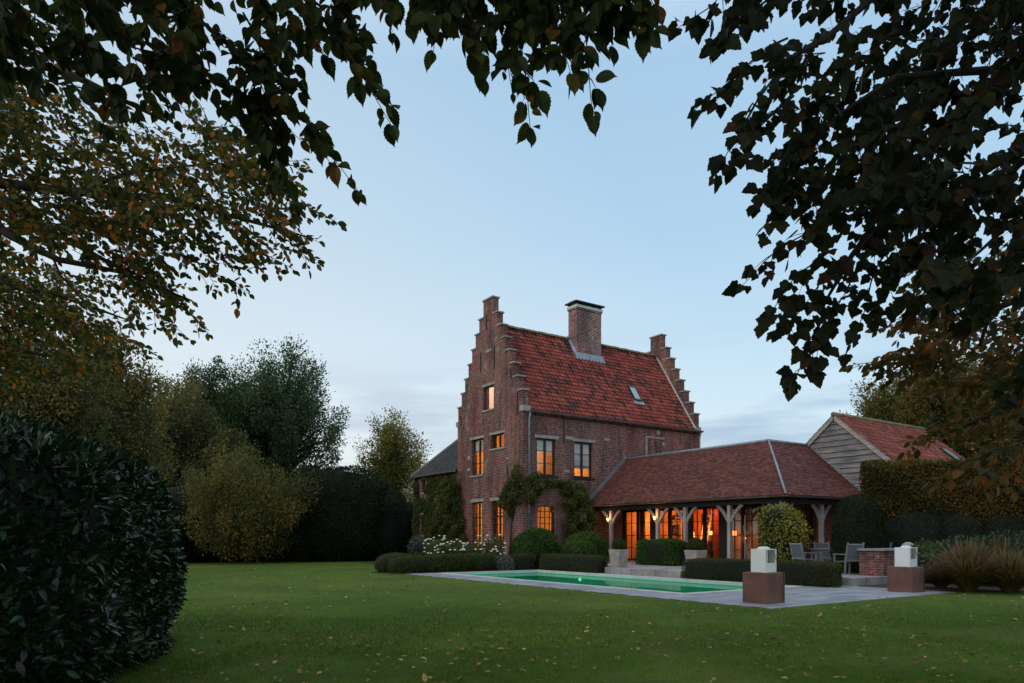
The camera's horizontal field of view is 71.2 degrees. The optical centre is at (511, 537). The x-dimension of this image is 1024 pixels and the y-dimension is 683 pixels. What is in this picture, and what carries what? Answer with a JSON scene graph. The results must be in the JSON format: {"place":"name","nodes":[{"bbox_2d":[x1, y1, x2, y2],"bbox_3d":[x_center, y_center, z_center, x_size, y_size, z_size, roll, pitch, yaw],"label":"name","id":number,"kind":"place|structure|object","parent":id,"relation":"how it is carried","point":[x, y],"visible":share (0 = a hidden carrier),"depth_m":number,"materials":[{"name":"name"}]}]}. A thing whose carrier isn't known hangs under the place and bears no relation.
{"place":"outdoors","nodes":[
{"label":"outdoors","id":0,"kind":"place"},
{"bbox_2d":[0,0,1023,583],"label":"sky","id":1,"kind":"structure","parent":0,"point":[626,219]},
{"bbox_2d":[62,561,1023,682],"bbox_3d":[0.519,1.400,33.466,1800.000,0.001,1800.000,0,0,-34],"label":"lawn","id":2,"kind":"structure","parent":0,"point":[279,583],"depth_m":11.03,"materials":[{"name":"green plant"}]},
{"bbox_2d":[0,308,140,449],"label":"bronze tree","id":3,"kind":"object","parent":2,"relation":"on","point":[63,403],"visible":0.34,"depth_m":23.44,"materials":[{"name":"green plant"}]},
{"bbox_2d":[0,234,163,404],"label":"field maple tree","id":4,"kind":"object","parent":2,"relation":"on","point":[49,310],"visible":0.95,"depth_m":10.40,"materials":[{"name":"green plant"}]},
{"bbox_2d":[0,406,190,682],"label":"laurel hedge","id":5,"kind":"object","parent":2,"relation":"on","point":[85,558],"visible":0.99,"depth_m":5.97,"materials":[{"name":"green plant"}]},
{"bbox_2d":[54,320,183,509],"bbox_3d":[-16.229,-3.760,28.160,5.652,10.347,5.348,0,0,-13],"label":"bronze tree","id":6,"kind":"object","parent":2,"relation":"on","point":[131,394],"visible":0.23,"depth_m":27.72,"materials":[{"name":"green plant"}]},
{"bbox_2d":[0,0,346,347],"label":"beech tree","id":7,"kind":"object","parent":2,"relation":"on","point":[23,215],"visible":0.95,"depth_m":6.31,"materials":[{"name":"green plant"}]},
{"bbox_2d":[132,368,233,486],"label":"bronze tree","id":8,"kind":"object","parent":2,"relation":"on","point":[183,409],"visible":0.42,"depth_m":43.35,"materials":[{"name":"green plant"}]},
{"bbox_2d":[173,358,247,439],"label":"oak tree","id":9,"kind":"object","parent":2,"relation":"on","point":[221,399],"visible":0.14,"depth_m":49.39,"materials":[{"name":"green plant"}]},
{"bbox_2d":[145,477,290,562],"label":"dark hedge","id":10,"kind":"object","parent":2,"relation":"on","point":[189,548],"visible":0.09,"depth_m":40.22,"materials":[{"name":"green plant"}]},
{"bbox_2d":[179,414,263,484],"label":"bronze tree","id":11,"kind":"object","parent":2,"relation":"on","point":[232,441],"visible":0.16,"depth_m":45.36,"materials":[{"name":"green plant"}]},
{"bbox_2d":[177,436,324,562],"bbox_3d":[-14.692,-1.923,39.782,7.871,7.155,7.444,0,0,-34],"label":"yellow shrub","id":12,"kind":"object","parent":2,"relation":"on","point":[248,516],"visible":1,"depth_m":38.23,"materials":[{"name":"green plant"}]},
{"bbox_2d":[201,334,351,494],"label":"oak tree","id":13,"kind":"object","parent":2,"relation":"on","point":[275,423],"visible":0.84,"depth_m":52.36,"materials":[{"name":"green plant"}]},
{"bbox_2d":[0,0,670,227],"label":"hornbeam tree","id":14,"kind":"object","parent":2,"relation":"on","point":[533,24],"visible":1,"depth_m":2.87,"materials":[{"name":"green plant"}]},
{"bbox_2d":[274,464,411,561],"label":"yew hedge","id":15,"kind":"object","parent":2,"relation":"on","point":[357,515],"visible":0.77,"depth_m":41.82,"materials":[{"name":"green plant"}]},
{"bbox_2d":[350,404,433,499],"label":"golden tree","id":16,"kind":"object","parent":2,"relation":"on","point":[393,462],"visible":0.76,"depth_m":58.80,"materials":[{"name":"green plant"}]},
{"bbox_2d":[400,487,414,502],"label":"border shrub","id":17,"kind":"object","parent":2,"relation":"on","point":[407,494],"visible":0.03,"depth_m":49.84,"materials":[{"name":"green plant"}]},
{"bbox_2d":[402,501,414,553],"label":"dark hedge","id":18,"kind":"object","parent":2,"relation":"on","point":[410,507],"visible":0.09,"depth_m":44.56,"materials":[{"name":"green plant"}]},
{"bbox_2d":[409,439,457,541],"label":"house annex","id":19,"kind":"object","parent":2,"relation":"on","point":[444,462],"visible":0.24,"depth_m":42.16,"materials":[{"name":"grey tile"}]},
{"bbox_2d":[419,513,423,536],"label":"window","id":20,"kind":"structure","parent":19,"relation":"in","point":[422,535],"depth_m":42.30,"materials":[{"name":"metal"}]},
{"bbox_2d":[412,474,467,554],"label":"ivy","id":21,"kind":"object","parent":19,"relation":"attached to","point":[431,485],"visible":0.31,"depth_m":41.25,"materials":[{"name":"green plant"}]},
{"bbox_2d":[456,295,703,557],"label":"brick house","id":22,"kind":"structure","parent":2,"relation":"on","point":[580,402],"depth_m":36.53,"materials":[{"name":"brick"}]},
{"bbox_2d":[470,435,483,477],"bbox_3d":[-1.699,-4.190,36.927,0.345,2.080,1.400,0,0,-34],"label":"window","id":23,"kind":"structure","parent":22,"relation":"in","point":[479,444],"depth_m":36.94,"materials":[{"name":"metal"}]},
{"bbox_2d":[470,498,483,547],"bbox_3d":[-1.742,-0.685,36.929,0.276,2.630,1.350,0,0,-34],"label":"window","id":24,"kind":"structure","parent":22,"relation":"in","point":[477,501],"depth_m":36.97,"materials":[{"name":"metal"}]},
{"bbox_2d":[482,381,494,412],"bbox_3d":[-1.120,-7.070,36.009,0.270,1.400,1.190,0,0,-34],"label":"window","id":25,"kind":"structure","parent":22,"relation":"in","point":[491,383],"depth_m":36.24,"materials":[{"name":"metal"}]},
{"bbox_2d":[489,430,504,450],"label":"window","id":26,"kind":"structure","parent":22,"relation":"in","point":[502,431],"depth_m":35.38,"materials":[{"name":"metal"}]},
{"bbox_2d":[490,497,504,550],"bbox_3d":[-0.651,-0.685,35.325,0.276,2.630,1.350,0,0,-34],"label":"window","id":27,"kind":"structure","parent":22,"relation":"in","point":[494,499],"depth_m":35.47,"materials":[{"name":"metal"}]},
{"bbox_2d":[496,464,523,542],"bbox_3d":[-0.231,-1.053,34.038,0.670,4.870,2.159,0,0,-34],"label":"wisteria","id":28,"kind":"object","parent":22,"relation":"attached to","point":[505,494],"visible":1,"depth_m":33.74,"materials":[{"name":"green plant"}]},
{"bbox_2d":[538,506,553,533],"bbox_3d":[1.573,-0.250,34.370,1.074,2.594,0.078,0,0,-34],"label":"window","id":29,"kind":"structure","parent":22,"relation":"in","point":[540,511],"depth_m":34.48,"materials":[{"name":"metal"}]},
{"bbox_2d":[535,434,558,477],"bbox_3d":[1.605,-3.900,34.340,1.400,2.000,0.345,0,0,-34],"label":"window","id":30,"kind":"structure","parent":22,"relation":"in","point":[545,445],"depth_m":34.39,"materials":[{"name":"glass"}]},
{"bbox_2d":[520,471,575,504],"bbox_3d":[1.843,-2.347,33.999,3.442,1.641,0.750,0,0,-34],"label":"wisteria","id":31,"kind":"object","parent":22,"relation":"attached to","point":[534,492],"visible":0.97,"depth_m":33.44,"materials":[{"name":"green plant"}]},
{"bbox_2d":[558,481,598,538],"bbox_3d":[3.412,-0.737,34.845,2.285,4.257,1.088,0,0,-34],"label":"wisteria","id":32,"kind":"object","parent":22,"relation":"attached to","point":[580,502],"visible":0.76,"depth_m":34.64,"materials":[{"name":"green plant"}]},
{"bbox_2d":[573,438,594,479],"bbox_3d":[3.511,-3.900,35.637,1.450,2.000,0.345,0,0,-34],"label":"window","id":33,"kind":"structure","parent":22,"relation":"in","point":[582,451],"depth_m":35.67,"materials":[{"name":"glass"}]},
{"bbox_2d":[156,567,1023,682],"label":"leaf litter","id":34,"kind":"object","parent":2,"relation":"on","point":[424,677],"visible":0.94,"depth_m":8.99,"materials":[{"name":"brown plant"}]},
{"bbox_2d":[410,572,951,608],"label":"deck","id":35,"kind":"structure","parent":2,"relation":"on","point":[805,596],"depth_m":17.80,"materials":[{"name":"grey stone"}]},
{"bbox_2d":[440,570,801,594],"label":"swimming pool","id":36,"kind":"structure","parent":35,"relation":"in","point":[658,584],"depth_m":25.56,"materials":[{"name":"green liquid"}]},
{"bbox_2d":[680,557,843,587],"bbox_3d":[7.655,1.047,22.383,0.950,0.783,5.803,0,0,-34],"label":"box hedge","id":37,"kind":"object","parent":35,"relation":"on","point":[814,573],"visible":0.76,"depth_m":21.27,"materials":[{"name":"green plant"}]},
{"bbox_2d":[743,572,784,603],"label":"stone plinth","id":38,"kind":"structure","parent":35,"relation":"on","point":[763,588],"depth_m":15.14,"materials":[{"name":"red concrete"}]},
{"bbox_2d":[751,547,783,577],"bbox_3d":[5.479,0.780,15.318,0.442,1.180,0.522,0,0,-34],"label":"box lantern","id":39,"kind":"object","parent":38,"relation":"on","point":[763,560],"visible":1,"depth_m":15.26,"materials":[{"name":"white metal"}]},
{"bbox_2d":[766,550,775,562],"bbox_3d":[5.519,0.399,15.224,0.302,0.277,0.018,0,0,-34],"label":"window frame","id":40,"kind":"structure","parent":39,"relation":"in","point":[766,550],"depth_m":15.14,"materials":[{"name":"white metal"}]},
{"bbox_2d":[887,566,924,592],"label":"stone plinth","id":41,"kind":"structure","parent":35,"relation":"on","point":[905,579],"depth_m":18.31,"materials":[{"name":"red concrete"}]},
{"bbox_2d":[895,545,924,590],"bbox_3d":[10.289,0.785,18.490,0.456,1.170,0.538,0,0,-34],"label":"box lantern","id":42,"kind":"object","parent":41,"relation":"on","point":[906,556],"visible":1,"depth_m":18.43,"materials":[{"name":"white ceramic"}]},
{"bbox_2d":[902,542,913,545],"bbox_3d":[10.353,0.180,18.688,0.280,0.140,0.280,0,0,-34],"label":"lid","id":43,"kind":"object","parent":42,"relation":"on","point":[909,543],"visible":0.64,"depth_m":18.60,"materials":[{"name":"white"}]},
{"bbox_2d":[365,562,1023,590],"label":"planting bed","id":44,"kind":"object","parent":2,"relation":"on","point":[986,586],"visible":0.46,"depth_m":20.25,"materials":[{"name":"soil"}]},
{"bbox_2d":[374,552,416,571],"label":"box hedge","id":45,"kind":"object","parent":44,"relation":"on","point":[381,563],"visible":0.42,"depth_m":28.69,"materials":[{"name":"green plant"}]},
{"bbox_2d":[407,535,423,554],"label":"grey shrub","id":46,"kind":"object","parent":44,"relation":"on","point":[417,545],"visible":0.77,"depth_m":36.32,"materials":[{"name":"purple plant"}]},
{"bbox_2d":[423,535,446,553],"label":"rose bush","id":47,"kind":"object","parent":44,"relation":"on","point":[430,546],"visible":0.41,"depth_m":33.35,"materials":[{"name":"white plant"}]},
{"bbox_2d":[387,553,495,572],"bbox_3d":[-2.780,1.028,29.370,4.958,0.839,1.179,0,0,-34],"label":"box hedge","id":48,"kind":"object","parent":44,"relation":"on","point":[436,562],"visible":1,"depth_m":28.86,"materials":[{"name":"green plant"}]},
{"bbox_2d":[434,543,455,553],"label":"rose bush","id":49,"kind":"object","parent":44,"relation":"on","point":[436,551],"visible":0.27,"depth_m":32.48,"materials":[{"name":"green plant"}]},
{"bbox_2d":[425,471,468,552],"bbox_3d":[-3.709,-1.052,38.364,1.548,5.061,3.362,0,0,-34],"label":"climbing shrub","id":50,"kind":"object","parent":44,"relation":"on","point":[445,512],"visible":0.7,"depth_m":37.92,"materials":[{"name":"green plant"}]},
{"bbox_2d":[437,539,469,554],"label":"rose bush","id":51,"kind":"object","parent":44,"relation":"on","point":[452,549],"visible":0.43,"depth_m":32.12,"materials":[{"name":"green plant"}]},
{"bbox_2d":[459,535,486,552],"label":"rose bush","id":52,"kind":"object","parent":44,"relation":"on","point":[472,548],"visible":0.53,"depth_m":31.99,"materials":[{"name":"white plant"}]},
{"bbox_2d":[478,534,506,556],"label":"rose bush","id":53,"kind":"object","parent":44,"relation":"on","point":[488,546],"visible":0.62,"depth_m":31.74,"materials":[{"name":"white plant"}]},
{"bbox_2d":[492,556,501,569],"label":"lavender","id":54,"kind":"object","parent":44,"relation":"on","point":[497,559],"visible":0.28,"depth_m":30.35,"materials":[{"name":"green plant"}]},
{"bbox_2d":[497,556,514,570],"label":"lavender","id":55,"kind":"object","parent":44,"relation":"on","point":[505,563],"visible":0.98,"depth_m":29.98,"materials":[{"name":"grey plant"}]},
{"bbox_2d":[503,552,535,569],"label":"box hedge","id":56,"kind":"object","parent":44,"relation":"on","point":[525,561],"visible":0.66,"depth_m":30.79,"materials":[{"name":"green plant"}]},
{"bbox_2d":[508,527,559,568],"bbox_3d":[1.083,0.503,32.670,2.596,1.987,1.940,0,0,-34],"label":"evergreen bush","id":57,"kind":"object","parent":44,"relation":"on","point":[538,542],"visible":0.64,"depth_m":32.04,"materials":[{"name":"green plant"}]},
{"bbox_2d":[538,553,608,572],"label":"box hedge","id":58,"kind":"object","parent":44,"relation":"on","point":[585,563],"visible":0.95,"depth_m":28.99,"materials":[{"name":"green plant"}]},
{"bbox_2d":[559,531,608,556],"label":"evergreen bush","id":59,"kind":"object","parent":44,"relation":"on","point":[588,542],"visible":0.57,"depth_m":32.56,"materials":[{"name":"green plant"}]},
{"bbox_2d":[830,494,885,573],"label":"yew dome","id":60,"kind":"structure","parent":44,"relation":"on","point":[859,519],"depth_m":22.94,"materials":[{"name":"green plant"}]},
{"bbox_2d":[911,537,958,583],"bbox_3d":[13.067,0.723,22.027,2.113,1.490,2.197,0,0,-34],"label":"border shrub","id":61,"kind":"object","parent":44,"relation":"on","point":[922,550],"visible":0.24,"depth_m":21.68,"materials":[{"name":"green plant"}]},
{"bbox_2d":[925,559,954,587],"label":"fountain grass","id":62,"kind":"object","parent":44,"relation":"on","point":[937,581],"depth_m":19.43,"materials":[{"name":"green plant"}]},
{"bbox_2d":[859,452,1023,523],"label":"beech hedge","id":63,"kind":"object","parent":44,"relation":"on","point":[895,485],"visible":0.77,"depth_m":24.08,"materials":[{"name":"green plant"}]},
{"bbox_2d":[880,505,1023,547],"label":"yew hedge","id":64,"kind":"object","parent":44,"relation":"on","point":[913,527],"visible":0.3,"depth_m":23.67,"materials":[{"name":"green plant"}]},
{"bbox_2d":[935,534,992,583],"bbox_3d":[13.732,0.655,21.630,2.016,1.570,2.082,0,0,-34],"label":"border shrub","id":65,"kind":"object","parent":44,"relation":"on","point":[960,540],"visible":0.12,"depth_m":21.50,"materials":[{"name":"green plant"}]},
{"bbox_2d":[917,535,1023,591],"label":"fountain grass","id":66,"kind":"object","parent":44,"relation":"on","point":[962,567],"depth_m":18.32,"materials":[{"name":"green plant"}]},
{"bbox_2d":[956,532,1023,585],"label":"ornamental grass","id":67,"kind":"object","parent":44,"relation":"on","point":[998,546],"depth_m":20.30,"materials":[{"name":"plant"}]},
{"bbox_2d":[977,529,1023,583],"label":"border shrub","id":68,"kind":"object","parent":44,"relation":"on","point":[1020,542],"visible":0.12,"depth_m":21.21,"materials":[{"name":"green plant"}]},
{"bbox_2d":[668,0,1023,426],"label":"maple tree","id":69,"kind":"object","parent":2,"relation":"on","point":[896,173],"visible":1,"depth_m":3.23,"materials":[{"name":"green plant"}]},
{"bbox_2d":[839,373,942,435],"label":"beech tree","id":70,"kind":"object","parent":2,"relation":"on","point":[876,406],"visible":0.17,"depth_m":46.15,"materials":[{"name":"green plant"}]},
{"bbox_2d":[839,217,1023,502],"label":"oak tree","id":71,"kind":"object","parent":2,"relation":"on","point":[926,356],"visible":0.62,"depth_m":7.16,"materials":[{"name":"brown plant"}]},
{"bbox_2d":[881,334,1008,457],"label":"beech tree","id":72,"kind":"object","parent":2,"relation":"on","point":[942,408],"visible":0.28,"depth_m":43.01,"materials":[{"name":"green plant"}]},
{"bbox_2d":[951,344,1023,457],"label":"beech tree","id":73,"kind":"object","parent":2,"relation":"on","point":[1019,429],"visible":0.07,"depth_m":39.84,"materials":[{"name":"brown plant"}]},
{"bbox_2d":[605,560,886,585],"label":"terrace","id":74,"kind":"structure","parent":0,"point":[634,568],"depth_m":25.60,"materials":[{"name":"stone"}]},
{"bbox_2d":[608,549,628,567],"bbox_3d":[4.174,0.799,27.897,0.579,0.699,0.579,0,0,-34],"label":"planter","id":75,"kind":"object","parent":74,"relation":"on","point":[618,558],"visible":0.93,"depth_m":27.71,"materials":[{"name":"grey stone"}]},
{"bbox_2d":[611,538,625,548],"bbox_3d":[4.173,0.266,27.894,0.574,0.523,0.579,0,0,-34],"label":"box ball","id":76,"kind":"object","parent":75,"relation":"in","point":[618,543],"visible":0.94,"depth_m":27.72,"materials":[{"name":"green plant"}]},
{"bbox_2d":[635,538,687,565],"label":"evergreen hedge","id":77,"kind":"object","parent":74,"relation":"on","point":[665,552],"visible":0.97,"depth_m":29.55,"materials":[{"name":"green plant"}]},
{"bbox_2d":[684,550,707,560],"bbox_3d":[6.736,0.799,26.193,0.599,0.699,0.599,0,0,-34],"label":"planter","id":78,"kind":"object","parent":74,"relation":"on","point":[691,554],"visible":0.62,"depth_m":25.99,"materials":[{"name":"grey concrete"}]},
{"bbox_2d":[688,538,703,549],"bbox_3d":[6.740,0.259,26.188,0.582,0.543,0.596,0,0,-34],"label":"box ball","id":79,"kind":"object","parent":78,"relation":"in","point":[696,543],"visible":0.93,"depth_m":26.01,"materials":[{"name":"green plant"}]},
{"bbox_2d":[589,439,860,561],"bbox_3d":[9.165,-1.553,32.410,5.730,5.406,11.470,0,0,-34],"label":"veranda","id":80,"kind":"object","parent":74,"relation":"on","point":[747,479],"visible":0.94,"depth_m":30.91,"materials":[{"name":"tile"}]},
{"bbox_2d":[625,511,636,559],"bbox_3d":[6.120,-0.115,36.549,0.070,2.524,0.894,0,0,-34],"label":"glazed door","id":81,"kind":"structure","parent":80,"relation":"in","point":[626,523],"depth_m":36.53,"materials":[{"name":"metal"}]},
{"bbox_2d":[640,512,643,538],"bbox_3d":[6.562,-0.115,36.264,0.092,2.470,0.422,0,0,-34],"label":"curtain","id":82,"kind":"object","parent":80,"relation":"hanging from","point":[641,524],"visible":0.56,"depth_m":36.18,"materials":[{"name":"fabric"}]},
{"bbox_2d":[638,510,650,559],"bbox_3d":[6.654,-0.115,35.764,0.070,2.524,0.894,0,0,-34],"label":"glazed door","id":83,"kind":"structure","parent":80,"relation":"in","point":[639,511],"depth_m":35.76,"materials":[{"name":"metal"}]},
{"bbox_2d":[660,509,668,538],"bbox_3d":[7.343,-0.115,34.751,0.070,2.524,0.844,0,0,-34],"label":"glazed door","id":84,"kind":"structure","parent":80,"relation":"in","point":[662,510],"depth_m":34.75,"materials":[{"name":"glass"}]},
{"bbox_2d":[672,515,678,539],"bbox_3d":[8.783,-0.035,37.363,0.350,2.329,1.050,0,0,-34],"label":"bookcase","id":85,"kind":"object","parent":80,"relation":"on","point":[673,525],"visible":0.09,"depth_m":37.53,"materials":[{"name":"brown wood"}]},
{"bbox_2d":[670,509,682,540],"bbox_3d":[7.849,-0.115,34.007,0.070,2.524,0.844,0,0,-34],"label":"glazed door","id":86,"kind":"structure","parent":80,"relation":"in","point":[671,510],"depth_m":34.01,"materials":[{"name":"metal"}]},
{"bbox_2d":[692,513,693,538],"bbox_3d":[8.373,-0.115,33.601,0.092,2.470,0.422,0,0,-34],"label":"curtain","id":87,"kind":"object","parent":80,"relation":"hanging from","point":[692,525],"visible":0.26,"depth_m":33.43,"materials":[{"name":"fabric"}]},
{"bbox_2d":[690,508,703,549],"bbox_3d":[8.552,-0.115,32.973,0.070,2.524,0.844,0,0,-34],"label":"glazed door","id":88,"kind":"structure","parent":80,"relation":"in","point":[691,521],"depth_m":32.95,"materials":[{"name":"metal"}]},
{"bbox_2d":[700,510,711,544],"bbox_3d":[9.571,-0.110,35.450,0.668,2.496,0.450,0,0,-34],"label":"library ladder","id":89,"kind":"object","parent":80,"relation":"on","point":[708,528],"visible":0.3,"depth_m":35.38,"materials":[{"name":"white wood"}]},
{"bbox_2d":[701,514,711,557],"bbox_3d":[10.006,-0.035,35.565,0.350,2.329,1.200,0,0,-34],"label":"bookcase","id":90,"kind":"object","parent":80,"relation":"on","point":[709,540],"visible":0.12,"depth_m":35.70,"materials":[{"name":"brown wood"}]},
{"bbox_2d":[707,531,713,557],"bbox_3d":[9.684,0.401,34.750,0.500,1.457,0.500,0,0,-34],"label":"table lamp","id":91,"kind":"object","parent":80,"relation":"on","point":[710,533],"visible":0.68,"depth_m":34.71,"materials":[{"name":"yellow"}]},
{"bbox_2d":[705,507,718,557],"bbox_3d":[9.058,-0.115,32.229,0.070,2.524,0.844,0,0,-34],"label":"glazed door","id":92,"kind":"structure","parent":80,"relation":"in","point":[706,508],"depth_m":32.41,"materials":[{"name":"metal"}]},
{"bbox_2d":[726,506,741,558],"bbox_3d":[9.733,-0.115,31.237,0.070,2.524,0.844,0,0,-34],"label":"glazed door","id":93,"kind":"structure","parent":80,"relation":"in","point":[734,549],"depth_m":31.21,"materials":[{"name":"metal"}]},
{"bbox_2d":[732,508,736,535],"bbox_3d":[9.586,-0.696,30.804,0.200,1.208,0.200,0,0,-34],"label":"hanging lantern","id":94,"kind":"object","parent":80,"relation":"hanging from","point":[734,532],"visible":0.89,"depth_m":30.77,"materials":[{"name":"orange glass"}]},
{"bbox_2d":[743,505,758,557],"bbox_3d":[10.239,-0.115,30.492,0.070,2.524,0.844,0,0,-34],"label":"glazed door","id":95,"kind":"structure","parent":80,"relation":"in","point":[744,507],"depth_m":30.49,"materials":[{"name":"metal"}]},
{"bbox_2d":[801,508,816,543],"bbox_3d":[12.830,-0.518,31.057,1.110,1.557,0.190,0,0,-34],"label":"window","id":96,"kind":"structure","parent":80,"relation":"in","point":[811,509],"depth_m":31.31,"materials":[{"name":"metal"}]},
{"bbox_2d":[744,515,745,558],"bbox_3d":[9.584,0.100,29.384,0.055,2.100,0.055,0,0,-12],"label":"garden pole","id":97,"kind":"object","parent":74,"relation":"on","point":[744,536],"visible":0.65,"depth_m":29.38,"materials":[{"name":"grey wood"}]},
{"bbox_2d":[755,501,812,560],"bbox_3d":[9.780,-0.051,25.793,1.858,2.528,1.896,0,0,-34],"label":"variegated bush","id":98,"kind":"object","parent":74,"relation":"on","point":[783,527],"visible":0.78,"depth_m":25.38,"materials":[{"name":"green plant"}]},
{"bbox_2d":[789,542,817,560],"bbox_3d":[10.031,0.649,24.603,0.684,1.006,0.630,0,0,-16],"label":"garden chair","id":99,"kind":"object","parent":74,"relation":"on","point":[797,552],"visible":0.86,"depth_m":24.47,"materials":[{"name":"grey wood"}]},
{"bbox_2d":[808,548,832,560],"bbox_3d":[11.151,0.762,25.035,1.200,0.775,0.900,0,0,0],"label":"garden table","id":100,"kind":"object","parent":74,"relation":"on","point":[820,550],"visible":0.42,"depth_m":24.72,"materials":[{"name":"grey wood"}]},
{"bbox_2d":[813,542,832,561],"bbox_3d":[11.754,0.649,26.791,0.630,1.006,0.684,0,0,-4],"label":"garden chair","id":101,"kind":"object","parent":74,"relation":"on","point":[825,555],"visible":0.48,"depth_m":27.05,"materials":[{"name":"grey wood"}]},
{"bbox_2d":[833,542,864,574],"bbox_3d":[10.527,0.649,22.352,0.630,1.006,0.685,0,0,-14],"label":"garden chair","id":102,"kind":"object","parent":74,"relation":"on","point":[852,552],"visible":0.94,"depth_m":22.09,"materials":[{"name":"grey wood"}]},
{"bbox_2d":[857,548,894,575],"bbox_3d":[11.991,0.740,22.493,2.670,0.819,0.890,0,0,-34],"label":"brick counter","id":103,"kind":"object","parent":74,"relation":"on","point":[875,561],"visible":0.54,"depth_m":21.73,"materials":[{"name":"brick"}]},
{"bbox_2d":[806,412,964,562],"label":"barn","id":104,"kind":"structure","parent":0,"point":[847,443],"depth_m":30.66,"materials":[{"name":"tile"}]},
{"bbox_2d":[968,547,1023,592],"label":"fountain grass","id":105,"kind":"object","parent":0,"point":[1012,583],"depth_m":17.93,"materials":[{"name":"green plant"}]}
]}

